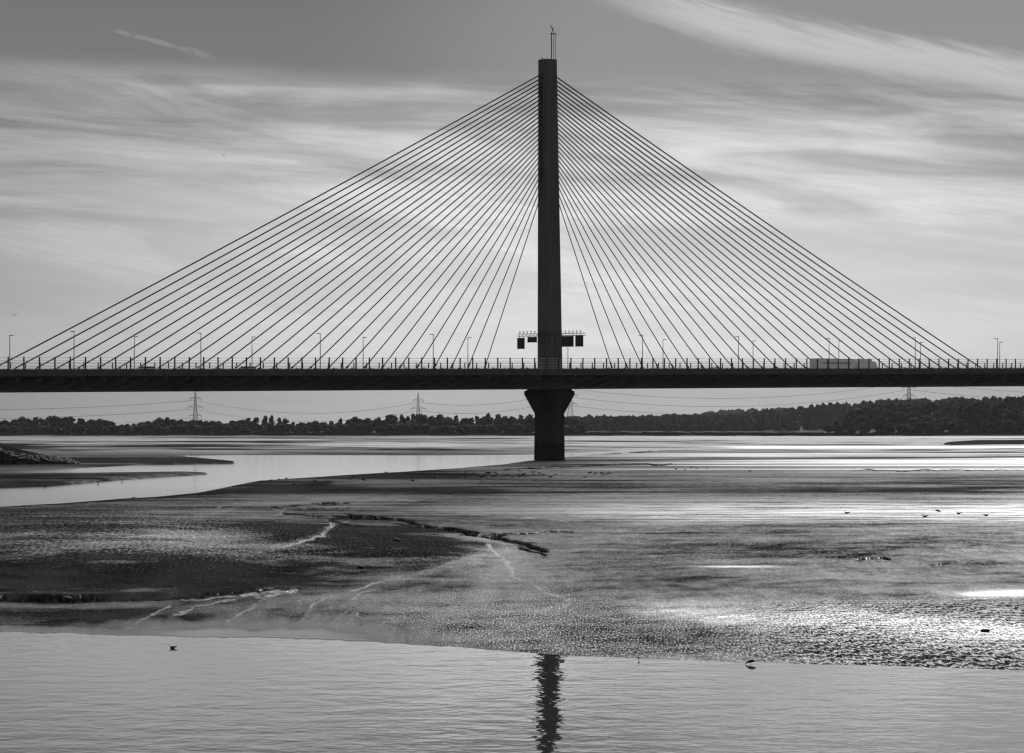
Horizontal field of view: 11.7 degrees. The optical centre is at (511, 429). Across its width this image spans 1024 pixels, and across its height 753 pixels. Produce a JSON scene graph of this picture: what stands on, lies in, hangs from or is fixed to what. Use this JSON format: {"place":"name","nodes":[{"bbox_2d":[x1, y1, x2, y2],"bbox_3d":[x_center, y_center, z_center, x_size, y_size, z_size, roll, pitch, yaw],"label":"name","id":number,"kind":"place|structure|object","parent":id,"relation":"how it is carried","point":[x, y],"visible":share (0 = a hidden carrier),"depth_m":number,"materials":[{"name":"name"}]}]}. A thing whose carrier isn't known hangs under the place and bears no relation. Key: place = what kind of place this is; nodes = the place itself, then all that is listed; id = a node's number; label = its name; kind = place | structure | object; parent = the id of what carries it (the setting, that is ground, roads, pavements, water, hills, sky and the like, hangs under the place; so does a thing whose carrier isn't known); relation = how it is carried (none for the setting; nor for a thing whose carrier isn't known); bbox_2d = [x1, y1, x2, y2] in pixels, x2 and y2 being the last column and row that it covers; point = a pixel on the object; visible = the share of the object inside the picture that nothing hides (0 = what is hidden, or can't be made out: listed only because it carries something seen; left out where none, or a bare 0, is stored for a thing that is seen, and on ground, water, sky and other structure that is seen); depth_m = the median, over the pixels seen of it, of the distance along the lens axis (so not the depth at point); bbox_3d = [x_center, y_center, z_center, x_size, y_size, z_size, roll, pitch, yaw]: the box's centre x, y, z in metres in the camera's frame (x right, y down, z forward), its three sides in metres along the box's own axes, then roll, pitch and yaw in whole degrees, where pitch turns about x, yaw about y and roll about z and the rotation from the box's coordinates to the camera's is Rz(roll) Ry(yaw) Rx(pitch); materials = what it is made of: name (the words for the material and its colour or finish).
{"place":"outdoors","nodes":[
{"label":"outdoors","id":0,"kind":"place"},
{"bbox_2d":[0,443,47,455],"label":"embankment","id":1,"kind":"structure","parent":0,"point":[8,448],"depth_m":900.76,"materials":[{"name":"grey stone"}]},
{"bbox_2d":[0,448,81,464],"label":"rock armour","id":2,"kind":"object","parent":1,"relation":"on","point":[10,458],"visible":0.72,"depth_m":884.04,"materials":[{"name":"grey stone"}]},
{"bbox_2d":[0,436,1023,669],"bbox_3d":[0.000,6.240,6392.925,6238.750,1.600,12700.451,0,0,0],"label":"mudflat","id":3,"kind":"structure","parent":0,"point":[776,554],"depth_m":244.40,"materials":[{"name":"grey soil"}]},
{"bbox_2d":[0,26,1023,459],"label":"cable stayed bridge","id":4,"kind":"structure","parent":3,"relation":"on","point":[550,388],"depth_m":989.95,"materials":[{"name":"concrete"}]},
{"bbox_2d":[517,331,585,368],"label":"sign gantry","id":5,"kind":"object","parent":4,"relation":"on","point":[567,340],"visible":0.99,"depth_m":987.98,"materials":[{"name":"metal"}]},
{"bbox_2d":[810,358,854,368],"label":"truck","id":6,"kind":"object","parent":4,"relation":"on","point":[833,365],"visible":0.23,"depth_m":1057.74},
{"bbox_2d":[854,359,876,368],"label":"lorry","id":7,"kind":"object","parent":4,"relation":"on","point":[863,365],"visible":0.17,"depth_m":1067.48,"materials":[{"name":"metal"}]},
{"bbox_2d":[0,449,1023,752],"bbox_3d":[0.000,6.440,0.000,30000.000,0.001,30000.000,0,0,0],"label":"river water","id":8,"kind":"structure","parent":0,"point":[82,693],"depth_m":120.20,"materials":[{"name":"grey liquid"}]},
{"bbox_2d":[0,425,1023,435],"bbox_3d":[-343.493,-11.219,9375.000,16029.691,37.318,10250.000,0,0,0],"label":"shore","id":9,"kind":"structure","parent":0,"point":[815,431],"depth_m":4588.95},
{"bbox_2d":[0,426,11,432],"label":"bushy tree","id":10,"kind":"object","parent":9,"relation":"on","point":[5,429],"visible":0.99,"depth_m":4749.51,"materials":[{"name":"black plant"}]},
{"bbox_2d":[9,426,19,432],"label":"bushy tree","id":11,"kind":"object","parent":9,"relation":"on","point":[15,429],"visible":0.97,"depth_m":4773.37,"materials":[{"name":"black plant"}]},
{"bbox_2d":[15,421,26,430],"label":"broadleaf tree","id":12,"kind":"object","parent":9,"relation":"on","point":[21,425],"visible":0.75,"depth_m":4868.52,"materials":[{"name":"black plant"}]},
{"bbox_2d":[26,425,38,432],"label":"bushy tree","id":13,"kind":"object","parent":9,"relation":"on","point":[32,429],"visible":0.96,"depth_m":4732.34,"materials":[{"name":"black plant"}]},
{"bbox_2d":[27,420,38,426],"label":"broadleaf tree","id":14,"kind":"object","parent":9,"relation":"on","point":[31,423],"visible":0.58,"depth_m":4817.13,"materials":[{"name":"black plant"}]},
{"bbox_2d":[36,426,51,432],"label":"bushy tree","id":15,"kind":"object","parent":9,"relation":"on","point":[42,429],"visible":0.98,"depth_m":4768.83,"materials":[{"name":"black plant"}]},
{"bbox_2d":[47,415,60,426],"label":"broadleaf tree","id":16,"kind":"object","parent":9,"relation":"on","point":[54,419],"visible":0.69,"depth_m":4930.05,"materials":[{"name":"black plant"}]},
{"bbox_2d":[50,426,63,432],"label":"bushy tree","id":17,"kind":"object","parent":9,"relation":"on","point":[58,429],"visible":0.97,"depth_m":4766.40,"materials":[{"name":"black plant"}]},
{"bbox_2d":[58,416,71,427],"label":"broadleaf tree","id":18,"kind":"object","parent":9,"relation":"on","point":[63,420],"visible":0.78,"depth_m":4907.88,"materials":[{"name":"black plant"}]},
{"bbox_2d":[63,426,72,432],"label":"bushy tree","id":19,"kind":"object","parent":9,"relation":"on","point":[68,429],"visible":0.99,"depth_m":4776.47,"materials":[{"name":"black plant"}]},
{"bbox_2d":[74,425,86,432],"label":"bushy tree","id":20,"kind":"object","parent":9,"relation":"on","point":[80,429],"visible":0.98,"depth_m":4731.15,"materials":[{"name":"black plant"}]},
{"bbox_2d":[85,427,97,432],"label":"bushy tree","id":21,"kind":"object","parent":9,"relation":"on","point":[91,430],"visible":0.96,"depth_m":4742.89,"materials":[{"name":"black plant"}]},
{"bbox_2d":[84,419,100,424],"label":"broadleaf tree","id":22,"kind":"object","parent":9,"relation":"on","point":[90,421],"visible":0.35,"depth_m":4944.11,"materials":[{"name":"black plant"}]},
{"bbox_2d":[88,424,104,432],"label":"bushy tree","id":23,"kind":"object","parent":9,"relation":"on","point":[99,428],"visible":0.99,"depth_m":4750.20,"materials":[{"name":"black plant"}]},
{"bbox_2d":[97,418,108,426],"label":"broadleaf tree","id":24,"kind":"object","parent":9,"relation":"on","point":[103,422],"visible":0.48,"depth_m":4990.94,"materials":[{"name":"black plant"}]},
{"bbox_2d":[107,425,122,432],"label":"bushy tree","id":25,"kind":"object","parent":9,"relation":"on","point":[115,429],"visible":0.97,"depth_m":4736.26,"materials":[{"name":"black plant"}]},
{"bbox_2d":[133,424,147,432],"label":"bushy tree","id":26,"kind":"object","parent":9,"relation":"on","point":[140,428],"visible":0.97,"depth_m":4769.68,"materials":[{"name":"black plant"}]},
{"bbox_2d":[144,423,163,432],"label":"bushy tree","id":27,"kind":"object","parent":9,"relation":"on","point":[153,428],"visible":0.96,"depth_m":4729.70,"materials":[{"name":"black plant"}]},
{"bbox_2d":[172,424,188,432],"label":"bushy tree","id":28,"kind":"object","parent":9,"relation":"on","point":[179,428],"visible":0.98,"depth_m":4734.78,"materials":[{"name":"black plant"}]},
{"bbox_2d":[187,425,199,431],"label":"bushy tree","id":29,"kind":"object","parent":9,"relation":"on","point":[193,428],"visible":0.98,"depth_m":4729.44,"materials":[{"name":"black plant"}]},
{"bbox_2d":[189,393,201,424],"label":"electricity tower","id":30,"kind":"structure","parent":9,"relation":"on","point":[195,398],"depth_m":4999.11,"materials":[{"name":"metal"}]},
{"bbox_2d":[2,400,193,409],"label":"power line","id":31,"kind":"object","parent":30,"relation":"attached to","point":[84,407],"visible":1,"depth_m":4999.94,"materials":[{"name":"metal"}]},
{"bbox_2d":[38,409,191,417],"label":"power line","id":32,"kind":"object","parent":30,"relation":"attached to","point":[114,414],"visible":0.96,"depth_m":4999.93,"materials":[{"name":"metal"}]},
{"bbox_2d":[199,426,212,432],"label":"bushy tree","id":33,"kind":"object","parent":9,"relation":"on","point":[208,429],"visible":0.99,"depth_m":4744.95,"materials":[{"name":"black plant"}]},
{"bbox_2d":[212,423,226,432],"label":"bushy tree","id":34,"kind":"object","parent":9,"relation":"on","point":[218,428],"visible":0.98,"depth_m":4742.77,"materials":[{"name":"black plant"}]},
{"bbox_2d":[228,422,238,430],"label":"broadleaf tree","id":35,"kind":"object","parent":9,"relation":"on","point":[233,425],"visible":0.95,"depth_m":4795.83,"materials":[{"name":"black plant"}]},
{"bbox_2d":[249,422,258,431],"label":"broadleaf tree","id":36,"kind":"object","parent":9,"relation":"on","point":[254,425],"visible":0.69,"depth_m":4835.52,"materials":[{"name":"black plant"}]},
{"bbox_2d":[254,426,267,431],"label":"bushy tree","id":37,"kind":"object","parent":9,"relation":"on","point":[260,429],"visible":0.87,"depth_m":4732.63,"materials":[{"name":"black plant"}]},
{"bbox_2d":[265,423,273,431],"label":"bushy tree","id":38,"kind":"object","parent":9,"relation":"on","point":[269,426],"visible":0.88,"depth_m":4777.37,"materials":[{"name":"black plant"}]},
{"bbox_2d":[271,424,288,432],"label":"bushy tree","id":39,"kind":"object","parent":9,"relation":"on","point":[279,428],"visible":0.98,"depth_m":4752.77,"materials":[{"name":"black plant"}]},
{"bbox_2d":[298,426,310,432],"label":"bushy tree","id":40,"kind":"object","parent":9,"relation":"on","point":[305,429],"visible":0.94,"depth_m":4758.93,"materials":[{"name":"black plant"}]},
{"bbox_2d":[310,424,320,431],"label":"bushy tree","id":41,"kind":"object","parent":9,"relation":"on","point":[315,427],"visible":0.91,"depth_m":4776.00,"materials":[{"name":"black plant"}]},
{"bbox_2d":[322,425,335,431],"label":"bushy tree","id":42,"kind":"object","parent":9,"relation":"on","point":[330,427],"visible":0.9,"depth_m":4769.13,"materials":[{"name":"black plant"}]},
{"bbox_2d":[332,424,349,432],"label":"bushy tree","id":43,"kind":"object","parent":9,"relation":"on","point":[342,428],"visible":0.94,"depth_m":4754.47,"materials":[{"name":"black plant"}]},
{"bbox_2d":[350,416,360,423],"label":"broadleaf tree","id":44,"kind":"object","parent":9,"relation":"on","point":[354,419],"visible":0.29,"depth_m":5056.79,"materials":[{"name":"black plant"}]},
{"bbox_2d":[353,423,366,432],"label":"bushy tree","id":45,"kind":"object","parent":9,"relation":"on","point":[359,427],"visible":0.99,"depth_m":4766.91,"materials":[{"name":"black plant"}]},
{"bbox_2d":[363,424,374,432],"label":"bushy tree","id":46,"kind":"object","parent":9,"relation":"on","point":[369,428],"visible":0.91,"depth_m":4733.23,"materials":[{"name":"black plant"}]},
{"bbox_2d":[371,418,381,430],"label":"broadleaf tree","id":47,"kind":"object","parent":9,"relation":"on","point":[376,422],"visible":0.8,"depth_m":4858.43,"materials":[{"name":"black plant"}]},
{"bbox_2d":[374,427,386,432],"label":"bushy tree","id":48,"kind":"object","parent":9,"relation":"on","point":[378,429],"visible":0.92,"depth_m":4768.20,"materials":[{"name":"black plant"}]},
{"bbox_2d":[384,423,401,431],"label":"bushy tree","id":49,"kind":"object","parent":9,"relation":"on","point":[391,427],"visible":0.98,"depth_m":4745.66,"materials":[{"name":"black plant"}]},
{"bbox_2d":[395,423,414,431],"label":"bushy tree","id":50,"kind":"object","parent":9,"relation":"on","point":[404,428],"visible":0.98,"depth_m":4731.00,"materials":[{"name":"black plant"}]},
{"bbox_2d":[413,393,425,412],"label":"electricity tower","id":51,"kind":"structure","parent":9,"relation":"on","point":[418,402],"depth_m":5299.02,"materials":[{"name":"metal"}]},
{"bbox_2d":[195,400,416,412],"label":"power line","id":52,"kind":"object","parent":51,"relation":"attached to","point":[285,412],"visible":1,"depth_m":5117.14,"materials":[{"name":"metal"}]},
{"bbox_2d":[197,409,417,421],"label":"power line","id":53,"kind":"object","parent":51,"relation":"attached to","point":[299,421],"visible":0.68,"depth_m":5130.98,"materials":[{"name":"metal"}]},
{"bbox_2d":[411,413,428,422],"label":"broadleaf tree","id":54,"kind":"object","parent":9,"relation":"on","point":[416,418],"visible":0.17,"depth_m":4995.00,"materials":[{"name":"black plant"}]},
{"bbox_2d":[416,416,429,426],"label":"broadleaf tree","id":55,"kind":"object","parent":9,"relation":"on","point":[422,420],"visible":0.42,"depth_m":4803.61,"materials":[{"name":"black plant"}]},
{"bbox_2d":[416,424,434,432],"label":"bushy tree","id":56,"kind":"object","parent":9,"relation":"on","point":[424,428],"visible":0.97,"depth_m":4731.23,"materials":[{"name":"black plant"}]},
{"bbox_2d":[429,418,438,426],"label":"broadleaf tree","id":57,"kind":"object","parent":9,"relation":"on","point":[434,422],"visible":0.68,"depth_m":4868.17,"materials":[{"name":"black plant"}]},
{"bbox_2d":[439,425,455,432],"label":"bushy tree","id":58,"kind":"object","parent":9,"relation":"on","point":[449,428],"visible":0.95,"depth_m":4728.02,"materials":[{"name":"black plant"}]},
{"bbox_2d":[439,417,458,426],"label":"broadleaf tree","id":59,"kind":"object","parent":9,"relation":"on","point":[449,421],"visible":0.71,"depth_m":4800.72,"materials":[{"name":"black plant"}]},
{"bbox_2d":[455,426,464,432],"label":"bushy tree","id":60,"kind":"object","parent":9,"relation":"on","point":[459,429],"visible":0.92,"depth_m":4739.01,"materials":[{"name":"black plant"}]},
{"bbox_2d":[462,424,474,432],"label":"bushy tree","id":61,"kind":"object","parent":9,"relation":"on","point":[467,427],"visible":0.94,"depth_m":4769.19,"materials":[{"name":"black plant"}]},
{"bbox_2d":[471,425,483,432],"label":"bushy tree","id":62,"kind":"object","parent":9,"relation":"on","point":[477,428],"visible":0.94,"depth_m":4771.12,"materials":[{"name":"black plant"}]},
{"bbox_2d":[480,424,497,432],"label":"bushy tree","id":63,"kind":"object","parent":9,"relation":"on","point":[488,428],"visible":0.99,"depth_m":4749.04,"materials":[{"name":"black plant"}]},
{"bbox_2d":[492,424,503,432],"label":"bushy tree","id":64,"kind":"object","parent":9,"relation":"on","point":[500,427],"visible":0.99,"depth_m":4760.20,"materials":[{"name":"black plant"}]},
{"bbox_2d":[496,417,506,424],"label":"broadleaf tree","id":65,"kind":"object","parent":9,"relation":"on","point":[501,421],"visible":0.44,"depth_m":4824.21,"materials":[{"name":"black plant"}]},
{"bbox_2d":[502,423,510,431],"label":"bushy tree","id":66,"kind":"object","parent":9,"relation":"on","point":[505,428],"visible":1,"depth_m":4761.97,"materials":[{"name":"black plant"}]},
{"bbox_2d":[0,432,1023,435],"bbox_3d":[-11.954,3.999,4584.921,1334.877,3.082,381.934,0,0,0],"label":"marsh grass","id":67,"kind":"structure","parent":9,"relation":"on","point":[567,433],"depth_m":4594.60,"materials":[{"name":"grey plant"}]},
{"bbox_2d":[508,423,525,432],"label":"bushy tree","id":68,"kind":"object","parent":9,"relation":"on","point":[517,428],"visible":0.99,"depth_m":4733.92,"materials":[{"name":"black plant"}]},
{"bbox_2d":[520,417,534,431],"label":"broadleaf tree","id":69,"kind":"object","parent":9,"relation":"on","point":[528,420],"visible":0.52,"depth_m":4843.92,"materials":[{"name":"black plant"}]},
{"bbox_2d":[523,423,533,432],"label":"bushy tree","id":70,"kind":"object","parent":9,"relation":"on","point":[529,428],"visible":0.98,"depth_m":4740.68,"materials":[{"name":"black plant"}]},
{"bbox_2d":[564,417,578,425],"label":"broadleaf tree","id":71,"kind":"object","parent":9,"relation":"on","point":[573,422],"visible":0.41,"depth_m":4933.63,"materials":[{"name":"black plant"}]},
{"bbox_2d":[567,426,579,432],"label":"bushy tree","id":72,"kind":"object","parent":9,"relation":"on","point":[571,429],"visible":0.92,"depth_m":4736.37,"materials":[{"name":"black plant"}]},
{"bbox_2d":[575,424,587,432],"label":"bushy tree","id":73,"kind":"object","parent":9,"relation":"on","point":[582,427],"visible":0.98,"depth_m":4754.40,"materials":[{"name":"black plant"}]},
{"bbox_2d":[691,407,804,416],"bbox_3d":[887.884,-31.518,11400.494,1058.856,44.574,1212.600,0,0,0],"label":"distant wood","id":74,"kind":"object","parent":9,"relation":"on","point":[726,413],"visible":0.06,"depth_m":10918.63,"materials":[{"name":"grey plant"}]},
{"bbox_2d":[564,396,1023,430],"bbox_3d":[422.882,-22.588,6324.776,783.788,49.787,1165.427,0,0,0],"label":"hill wood","id":75,"kind":"object","parent":9,"relation":"on","point":[817,418],"visible":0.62,"depth_m":5875.79,"materials":[{"name":"black plant"}]},
{"bbox_2d":[845,426,856,432],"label":"bushy tree","id":76,"kind":"object","parent":9,"relation":"on","point":[851,429],"visible":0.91,"depth_m":4647.45,"materials":[{"name":"black plant"}]},
{"bbox_2d":[845,407,864,416],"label":"broadleaf tree","id":77,"kind":"object","parent":9,"relation":"on","point":[856,411],"visible":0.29,"depth_m":5220.24,"materials":[{"name":"black plant"}]},
{"bbox_2d":[856,422,871,432],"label":"bushy tree","id":78,"kind":"object","parent":9,"relation":"on","point":[864,427],"visible":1,"depth_m":4636.01,"materials":[{"name":"black plant"}]},
{"bbox_2d":[872,422,884,432],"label":"bushy tree","id":79,"kind":"object","parent":9,"relation":"on","point":[878,427],"visible":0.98,"depth_m":4673.33,"materials":[{"name":"black plant"}]},
{"bbox_2d":[883,423,896,432],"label":"bushy tree","id":80,"kind":"object","parent":9,"relation":"on","point":[888,427],"visible":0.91,"depth_m":4654.69,"materials":[{"name":"black plant"}]},
{"bbox_2d":[895,424,914,432],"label":"bushy tree","id":81,"kind":"object","parent":9,"relation":"on","point":[902,428],"visible":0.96,"depth_m":4643.46,"materials":[{"name":"black plant"}]},
{"bbox_2d":[902,387,915,405],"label":"electricity tower","id":82,"kind":"structure","parent":9,"relation":"on","point":[907,395],"depth_m":5498.70,"materials":[{"name":"metal"}]},
{"bbox_2d":[576,387,873,398],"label":"power line","id":83,"kind":"object","parent":82,"relation":"attached to","point":[722,398],"visible":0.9,"depth_m":5299.50,"materials":[{"name":"metal"}]},
{"bbox_2d":[570,397,908,414],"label":"power line","id":84,"kind":"object","parent":82,"relation":"attached to","point":[739,414],"visible":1,"depth_m":5320.47,"materials":[{"name":"grey metal"}]},
{"bbox_2d":[573,389,908,406],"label":"power line","id":85,"kind":"object","parent":82,"relation":"attached to","point":[730,406],"visible":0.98,"depth_m":5300.53,"materials":[{"name":"grey metal"}]},
{"bbox_2d":[910,423,922,432],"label":"bushy tree","id":86,"kind":"object","parent":9,"relation":"on","point":[916,426],"visible":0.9,"depth_m":4662.19,"materials":[{"name":"black plant"}]},
{"bbox_2d":[920,421,935,432],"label":"bushy tree","id":87,"kind":"object","parent":9,"relation":"on","point":[928,426],"visible":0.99,"depth_m":4617.44,"materials":[{"name":"black plant"}]},
{"bbox_2d":[932,423,945,432],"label":"bushy tree","id":88,"kind":"object","parent":9,"relation":"on","point":[939,428],"visible":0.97,"depth_m":4648.90,"materials":[{"name":"black plant"}]},
{"bbox_2d":[945,420,956,431],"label":"bushy tree","id":89,"kind":"object","parent":9,"relation":"on","point":[949,425],"visible":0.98,"depth_m":4646.62,"materials":[{"name":"black plant"}]},
{"bbox_2d":[951,418,969,432],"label":"bushy tree","id":90,"kind":"object","parent":9,"relation":"on","point":[961,425],"visible":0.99,"depth_m":4639.46,"materials":[{"name":"black plant"}]},
{"bbox_2d":[966,418,984,432],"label":"bushy tree","id":91,"kind":"object","parent":9,"relation":"on","point":[976,425],"visible":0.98,"depth_m":4618.69,"materials":[{"name":"black plant"}]},
{"bbox_2d":[974,402,983,412],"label":"broadleaf tree","id":92,"kind":"object","parent":9,"relation":"on","point":[978,406],"visible":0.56,"depth_m":5060.02,"materials":[{"name":"black plant"}]},
{"bbox_2d":[970,399,990,406],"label":"broadleaf tree","id":93,"kind":"object","parent":9,"relation":"on","point":[982,402],"visible":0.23,"depth_m":5233.32,"materials":[{"name":"black plant"}]},
{"bbox_2d":[979,419,991,432],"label":"bushy tree","id":94,"kind":"object","parent":9,"relation":"on","point":[986,427],"visible":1,"depth_m":4639.65,"materials":[{"name":"black plant"}]},
{"bbox_2d":[989,421,1007,432],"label":"bushy tree","id":95,"kind":"object","parent":9,"relation":"on","point":[999,427],"visible":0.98,"depth_m":4624.52,"materials":[{"name":"black plant"}]},
{"bbox_2d":[998,397,1012,408],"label":"broadleaf tree","id":96,"kind":"object","parent":9,"relation":"on","point":[1006,402],"visible":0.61,"depth_m":5232.51,"materials":[{"name":"black plant"}]},
{"bbox_2d":[1000,419,1019,431],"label":"bushy tree","id":97,"kind":"object","parent":9,"relation":"on","point":[1012,426],"visible":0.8,"depth_m":4664.51,"materials":[{"name":"black plant"}]},
{"bbox_2d":[1003,411,1022,422],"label":"broadleaf tree","id":98,"kind":"object","parent":9,"relation":"on","point":[1013,416],"visible":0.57,"depth_m":4764.23,"materials":[{"name":"black plant"}]},
{"bbox_2d":[1016,417,1023,432],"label":"bushy tree","id":99,"kind":"object","parent":9,"relation":"on","point":[1019,422],"visible":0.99,"depth_m":4666.53,"materials":[{"name":"black plant"}]},
{"bbox_2d":[0,0,1023,425],"label":"sky","id":100,"kind":"structure","parent":0,"point":[884,139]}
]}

